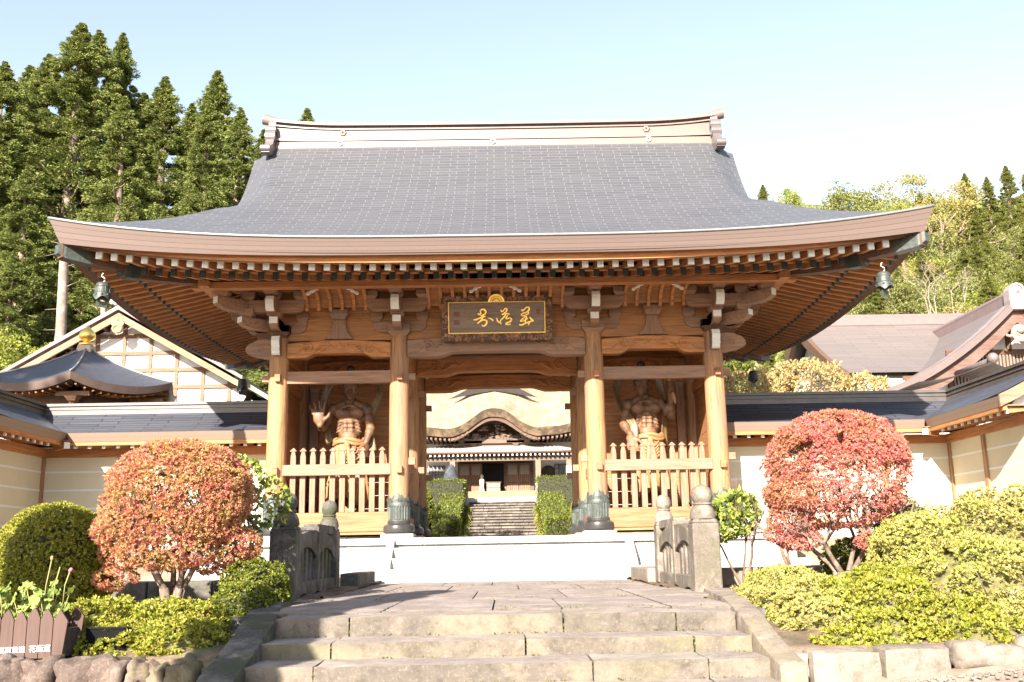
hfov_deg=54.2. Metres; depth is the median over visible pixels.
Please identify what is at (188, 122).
cedar tree
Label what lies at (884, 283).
wind bell
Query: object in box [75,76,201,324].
cedar tree
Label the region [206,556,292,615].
azalea bush
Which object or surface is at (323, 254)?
temple gate
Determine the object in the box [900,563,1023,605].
bare twigs
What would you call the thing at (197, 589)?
canal kerb
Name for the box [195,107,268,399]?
cedar tree
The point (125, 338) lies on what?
timbered house
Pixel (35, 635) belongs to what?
picket planter
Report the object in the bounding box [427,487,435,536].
round bush
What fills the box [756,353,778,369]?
cedar tree
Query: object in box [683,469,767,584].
camellia
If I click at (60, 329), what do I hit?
bare tree
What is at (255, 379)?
cedar tree
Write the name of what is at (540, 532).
hedge
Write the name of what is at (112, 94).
cedar tree
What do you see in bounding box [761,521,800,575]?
young tree
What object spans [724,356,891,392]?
golden tree
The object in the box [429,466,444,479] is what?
window
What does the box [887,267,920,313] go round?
cedar tree
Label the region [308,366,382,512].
guardian statue
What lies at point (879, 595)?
azalea bush
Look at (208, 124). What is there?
cedar tree
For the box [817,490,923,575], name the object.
dark shrub
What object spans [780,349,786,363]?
cedar tree
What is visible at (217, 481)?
red shrub
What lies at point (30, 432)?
roofed wall
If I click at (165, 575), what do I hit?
ground
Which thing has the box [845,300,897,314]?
broadleaf tree
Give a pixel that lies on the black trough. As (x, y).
(93, 634)
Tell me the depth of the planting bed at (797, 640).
8.11 m
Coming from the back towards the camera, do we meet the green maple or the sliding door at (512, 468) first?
the sliding door at (512, 468)
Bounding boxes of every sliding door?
[459,464,469,491]
[471,464,481,491]
[507,463,517,490]
[519,463,529,490]
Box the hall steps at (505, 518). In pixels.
[465,501,539,536]
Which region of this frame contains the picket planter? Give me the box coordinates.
[0,604,84,658]
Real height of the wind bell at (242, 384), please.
0.644 m
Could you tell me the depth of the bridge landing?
11.21 m
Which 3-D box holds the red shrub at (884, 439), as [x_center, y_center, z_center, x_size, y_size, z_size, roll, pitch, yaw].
[3.835,1.851,11.683,1.876,2.164,1.680,6,-14,-29]
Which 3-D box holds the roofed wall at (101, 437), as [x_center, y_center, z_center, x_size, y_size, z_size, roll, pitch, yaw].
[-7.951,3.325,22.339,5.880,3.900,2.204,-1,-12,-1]
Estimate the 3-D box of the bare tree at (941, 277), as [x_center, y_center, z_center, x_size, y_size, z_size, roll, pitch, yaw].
[22.087,-0.737,51.426,4.315,8.321,3.266,8,-15,-37]
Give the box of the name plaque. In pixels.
[440,292,552,341]
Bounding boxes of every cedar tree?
[0,22,126,349]
[0,53,80,309]
[0,61,74,326]
[0,165,75,354]
[0,250,42,362]
[1,65,49,214]
[23,96,170,339]
[25,30,153,337]
[26,265,110,353]
[31,311,55,352]
[75,32,154,205]
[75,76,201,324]
[130,92,172,208]
[157,210,170,218]
[164,102,245,373]
[171,70,268,390]
[176,100,266,390]
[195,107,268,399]
[219,362,268,396]
[250,129,264,163]
[297,108,315,121]
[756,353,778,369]
[757,184,769,199]
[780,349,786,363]
[857,289,898,314]
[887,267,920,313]
[907,251,949,303]
[913,193,939,251]
[928,193,954,256]
[949,173,995,261]
[949,248,971,301]
[961,210,1008,282]
[961,240,1005,298]
[963,208,999,266]
[973,275,1000,308]
[979,176,1019,251]
[992,165,1023,271]
[1004,226,1023,284]
[1009,174,1023,258]
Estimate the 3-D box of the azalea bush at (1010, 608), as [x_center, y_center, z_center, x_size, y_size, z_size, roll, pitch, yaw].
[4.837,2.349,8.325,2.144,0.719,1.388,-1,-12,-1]
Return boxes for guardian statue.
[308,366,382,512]
[613,361,675,527]
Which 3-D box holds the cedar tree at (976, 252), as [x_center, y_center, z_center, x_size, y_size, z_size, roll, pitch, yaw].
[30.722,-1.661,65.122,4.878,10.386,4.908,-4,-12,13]
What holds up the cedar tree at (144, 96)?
on the ground
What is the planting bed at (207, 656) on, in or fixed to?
on the ground
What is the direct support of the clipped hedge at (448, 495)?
on the ground
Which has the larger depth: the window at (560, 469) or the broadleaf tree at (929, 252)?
the broadleaf tree at (929, 252)
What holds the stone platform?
on the ground
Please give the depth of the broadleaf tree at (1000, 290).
58.02 m
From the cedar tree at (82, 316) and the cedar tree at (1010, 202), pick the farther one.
the cedar tree at (1010, 202)
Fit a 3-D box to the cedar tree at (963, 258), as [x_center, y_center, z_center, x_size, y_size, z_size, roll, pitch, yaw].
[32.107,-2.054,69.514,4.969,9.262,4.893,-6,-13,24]
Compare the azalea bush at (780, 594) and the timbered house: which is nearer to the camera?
the azalea bush at (780, 594)
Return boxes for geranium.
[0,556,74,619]
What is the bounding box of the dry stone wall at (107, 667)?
[0,652,206,681]
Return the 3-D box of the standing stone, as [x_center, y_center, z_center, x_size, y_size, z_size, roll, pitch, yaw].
[-3.841,8.485,59.115,1.533,2.394,0.748,-1,-12,-1]
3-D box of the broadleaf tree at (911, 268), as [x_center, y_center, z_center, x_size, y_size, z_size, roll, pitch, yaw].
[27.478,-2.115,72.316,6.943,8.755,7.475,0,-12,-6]
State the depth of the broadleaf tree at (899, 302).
62.41 m
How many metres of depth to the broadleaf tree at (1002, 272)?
73.19 m
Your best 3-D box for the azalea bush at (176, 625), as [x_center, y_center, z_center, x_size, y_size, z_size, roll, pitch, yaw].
[-3.175,2.516,8.494,1.756,0.715,1.590,-1,-12,-1]
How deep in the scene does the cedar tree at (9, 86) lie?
62.03 m
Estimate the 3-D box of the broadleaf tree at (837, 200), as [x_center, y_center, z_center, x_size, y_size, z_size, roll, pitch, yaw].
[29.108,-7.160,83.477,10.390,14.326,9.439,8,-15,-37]
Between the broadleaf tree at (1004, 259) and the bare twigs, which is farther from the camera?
the broadleaf tree at (1004, 259)
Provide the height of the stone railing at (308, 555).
1.380 m
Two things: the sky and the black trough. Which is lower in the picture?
the black trough
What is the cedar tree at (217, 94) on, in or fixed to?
on the ground
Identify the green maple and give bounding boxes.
[723,359,781,392]
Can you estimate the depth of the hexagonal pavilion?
27.09 m
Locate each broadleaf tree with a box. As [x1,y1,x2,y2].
[0,326,50,370]
[768,186,808,207]
[801,178,895,210]
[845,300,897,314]
[846,271,944,314]
[850,196,961,263]
[860,201,953,290]
[869,172,1005,262]
[870,257,939,301]
[888,281,985,313]
[911,230,993,293]
[916,282,973,313]
[919,264,1012,308]
[942,300,977,312]
[944,262,1016,285]
[956,224,1023,281]
[958,281,1012,312]
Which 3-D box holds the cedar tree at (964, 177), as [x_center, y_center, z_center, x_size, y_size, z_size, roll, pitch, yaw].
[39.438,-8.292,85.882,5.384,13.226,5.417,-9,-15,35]
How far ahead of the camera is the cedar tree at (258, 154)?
87.12 m
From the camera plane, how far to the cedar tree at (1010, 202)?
84.46 m
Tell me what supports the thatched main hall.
on the ground
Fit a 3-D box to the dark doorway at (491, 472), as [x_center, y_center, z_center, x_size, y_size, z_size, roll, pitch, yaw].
[-1.152,8.447,61.927,1.300,1.700,0.090,-1,-12,-1]
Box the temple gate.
[47,108,934,539]
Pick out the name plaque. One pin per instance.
(496, 317)
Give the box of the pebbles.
[892,666,1023,681]
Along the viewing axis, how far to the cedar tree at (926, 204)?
85.71 m
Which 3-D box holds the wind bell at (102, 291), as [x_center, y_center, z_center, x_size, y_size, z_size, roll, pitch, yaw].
[-7.333,-0.913,17.905,0.300,0.644,0.300,-1,-12,-1]
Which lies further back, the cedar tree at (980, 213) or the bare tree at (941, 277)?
the cedar tree at (980, 213)
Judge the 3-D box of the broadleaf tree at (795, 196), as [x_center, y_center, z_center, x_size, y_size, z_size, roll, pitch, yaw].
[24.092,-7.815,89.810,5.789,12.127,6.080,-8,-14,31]
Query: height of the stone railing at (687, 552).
1.380 m
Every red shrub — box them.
[85,437,264,602]
[746,408,919,576]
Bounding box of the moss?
[277,581,766,681]
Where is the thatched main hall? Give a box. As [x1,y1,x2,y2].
[375,388,629,508]
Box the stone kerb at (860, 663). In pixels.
[793,633,1023,681]
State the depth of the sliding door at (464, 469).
61.93 m
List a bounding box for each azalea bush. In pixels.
[64,593,233,657]
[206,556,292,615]
[730,562,867,632]
[808,559,1023,645]
[865,481,1023,610]
[984,593,1023,633]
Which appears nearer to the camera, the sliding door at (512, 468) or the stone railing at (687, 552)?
the stone railing at (687, 552)
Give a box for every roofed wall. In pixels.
[0,389,73,532]
[43,400,267,549]
[725,390,952,537]
[904,360,1023,515]
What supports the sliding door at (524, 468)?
in the thatched main hall
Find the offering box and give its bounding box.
[486,481,500,490]
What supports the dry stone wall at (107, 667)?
on the ground
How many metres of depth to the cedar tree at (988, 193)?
86.72 m
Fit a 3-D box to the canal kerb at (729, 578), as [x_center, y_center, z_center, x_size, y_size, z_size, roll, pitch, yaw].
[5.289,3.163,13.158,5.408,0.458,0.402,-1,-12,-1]
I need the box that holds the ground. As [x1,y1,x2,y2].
[113,199,1023,681]
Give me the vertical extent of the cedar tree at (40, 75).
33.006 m
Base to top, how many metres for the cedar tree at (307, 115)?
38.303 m
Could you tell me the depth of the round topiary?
10.32 m
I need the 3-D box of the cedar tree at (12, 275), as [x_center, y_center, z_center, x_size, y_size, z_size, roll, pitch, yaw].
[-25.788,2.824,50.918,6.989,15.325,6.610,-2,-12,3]
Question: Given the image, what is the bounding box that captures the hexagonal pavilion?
[0,325,176,448]
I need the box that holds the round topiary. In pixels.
[0,500,114,609]
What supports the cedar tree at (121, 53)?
on the ground
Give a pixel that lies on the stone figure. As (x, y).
(481, 481)
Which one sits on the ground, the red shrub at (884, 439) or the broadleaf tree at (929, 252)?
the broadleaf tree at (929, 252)
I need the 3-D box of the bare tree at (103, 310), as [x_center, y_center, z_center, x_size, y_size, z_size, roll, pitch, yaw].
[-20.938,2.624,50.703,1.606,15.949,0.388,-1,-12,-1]
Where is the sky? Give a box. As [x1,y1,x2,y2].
[0,0,1023,207]
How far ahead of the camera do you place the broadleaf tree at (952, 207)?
82.74 m
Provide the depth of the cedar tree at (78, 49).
64.54 m
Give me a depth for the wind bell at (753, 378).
28.11 m
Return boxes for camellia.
[209,453,294,575]
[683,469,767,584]
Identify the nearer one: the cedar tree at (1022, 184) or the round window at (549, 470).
the round window at (549, 470)
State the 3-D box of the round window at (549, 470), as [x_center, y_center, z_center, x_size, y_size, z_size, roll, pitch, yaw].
[2.286,8.318,62.953,0.956,0.956,0.100,-1,-12,-1]
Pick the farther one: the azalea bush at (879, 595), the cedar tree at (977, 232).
the cedar tree at (977, 232)
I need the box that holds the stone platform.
[185,532,810,583]
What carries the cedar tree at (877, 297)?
on the ground
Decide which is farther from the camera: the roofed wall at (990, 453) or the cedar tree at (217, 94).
the cedar tree at (217, 94)
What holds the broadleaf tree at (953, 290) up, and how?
on the ground
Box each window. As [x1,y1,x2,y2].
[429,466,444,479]
[541,465,554,476]
[554,464,565,476]
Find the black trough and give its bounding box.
[84,625,136,650]
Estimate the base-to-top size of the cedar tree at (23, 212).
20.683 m
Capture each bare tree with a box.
[45,241,78,340]
[90,288,105,314]
[896,250,973,313]
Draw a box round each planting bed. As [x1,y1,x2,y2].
[33,580,379,666]
[628,577,1010,667]
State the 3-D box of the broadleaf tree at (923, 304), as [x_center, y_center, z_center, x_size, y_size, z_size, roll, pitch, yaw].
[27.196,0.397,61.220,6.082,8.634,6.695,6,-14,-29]
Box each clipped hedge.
[427,477,467,536]
[534,474,572,534]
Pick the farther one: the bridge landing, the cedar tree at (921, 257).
the cedar tree at (921, 257)
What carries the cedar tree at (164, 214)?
on the ground
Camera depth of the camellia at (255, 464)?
11.55 m
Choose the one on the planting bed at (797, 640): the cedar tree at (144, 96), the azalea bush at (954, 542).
the azalea bush at (954, 542)
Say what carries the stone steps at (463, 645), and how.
on the ground
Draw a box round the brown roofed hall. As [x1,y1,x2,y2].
[778,282,1023,434]
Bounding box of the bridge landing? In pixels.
[228,566,764,629]
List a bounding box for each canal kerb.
[111,580,218,599]
[722,565,831,585]
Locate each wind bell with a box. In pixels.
[93,273,110,307]
[237,373,247,394]
[748,365,758,386]
[875,262,893,296]
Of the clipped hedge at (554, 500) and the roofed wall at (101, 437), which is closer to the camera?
the roofed wall at (101, 437)
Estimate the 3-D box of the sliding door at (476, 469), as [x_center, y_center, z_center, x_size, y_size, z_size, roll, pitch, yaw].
[-2.212,8.463,61.911,0.680,1.700,0.080,-1,-12,-1]
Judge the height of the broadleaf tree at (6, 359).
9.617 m
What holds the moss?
on the ground
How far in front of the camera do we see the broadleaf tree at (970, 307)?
52.45 m
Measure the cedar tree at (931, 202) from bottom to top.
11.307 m
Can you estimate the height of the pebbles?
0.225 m
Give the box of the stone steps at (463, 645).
[196,588,808,681]
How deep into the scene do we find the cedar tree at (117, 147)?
59.13 m
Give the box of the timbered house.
[0,300,267,439]
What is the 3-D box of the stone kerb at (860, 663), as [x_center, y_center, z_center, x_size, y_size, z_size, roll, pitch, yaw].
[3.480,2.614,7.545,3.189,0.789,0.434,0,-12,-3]
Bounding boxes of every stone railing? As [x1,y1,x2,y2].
[269,492,339,598]
[654,484,722,591]
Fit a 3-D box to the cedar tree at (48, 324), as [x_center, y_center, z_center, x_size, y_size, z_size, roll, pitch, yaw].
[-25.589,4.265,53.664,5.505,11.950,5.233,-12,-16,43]
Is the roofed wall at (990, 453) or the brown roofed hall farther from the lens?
the brown roofed hall
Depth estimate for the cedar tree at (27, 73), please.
77.11 m
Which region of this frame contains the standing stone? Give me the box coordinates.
[443,464,457,479]
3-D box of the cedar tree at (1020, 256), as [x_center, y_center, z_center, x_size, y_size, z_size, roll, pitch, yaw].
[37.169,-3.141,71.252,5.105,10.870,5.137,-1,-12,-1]
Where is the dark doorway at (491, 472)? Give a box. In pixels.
[483,463,503,490]
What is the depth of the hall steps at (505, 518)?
53.93 m
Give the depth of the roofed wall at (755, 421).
22.30 m
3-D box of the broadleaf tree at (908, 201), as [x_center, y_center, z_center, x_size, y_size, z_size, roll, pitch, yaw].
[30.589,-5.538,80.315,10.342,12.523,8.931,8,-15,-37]
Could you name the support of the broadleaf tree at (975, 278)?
on the ground
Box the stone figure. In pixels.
[479,474,484,490]
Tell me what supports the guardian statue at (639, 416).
on the temple gate
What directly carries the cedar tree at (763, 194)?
on the ground
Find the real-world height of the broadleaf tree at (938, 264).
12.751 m
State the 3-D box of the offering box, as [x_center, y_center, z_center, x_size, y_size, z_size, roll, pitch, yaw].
[-1.138,8.934,61.318,0.940,0.595,0.580,-1,-12,-1]

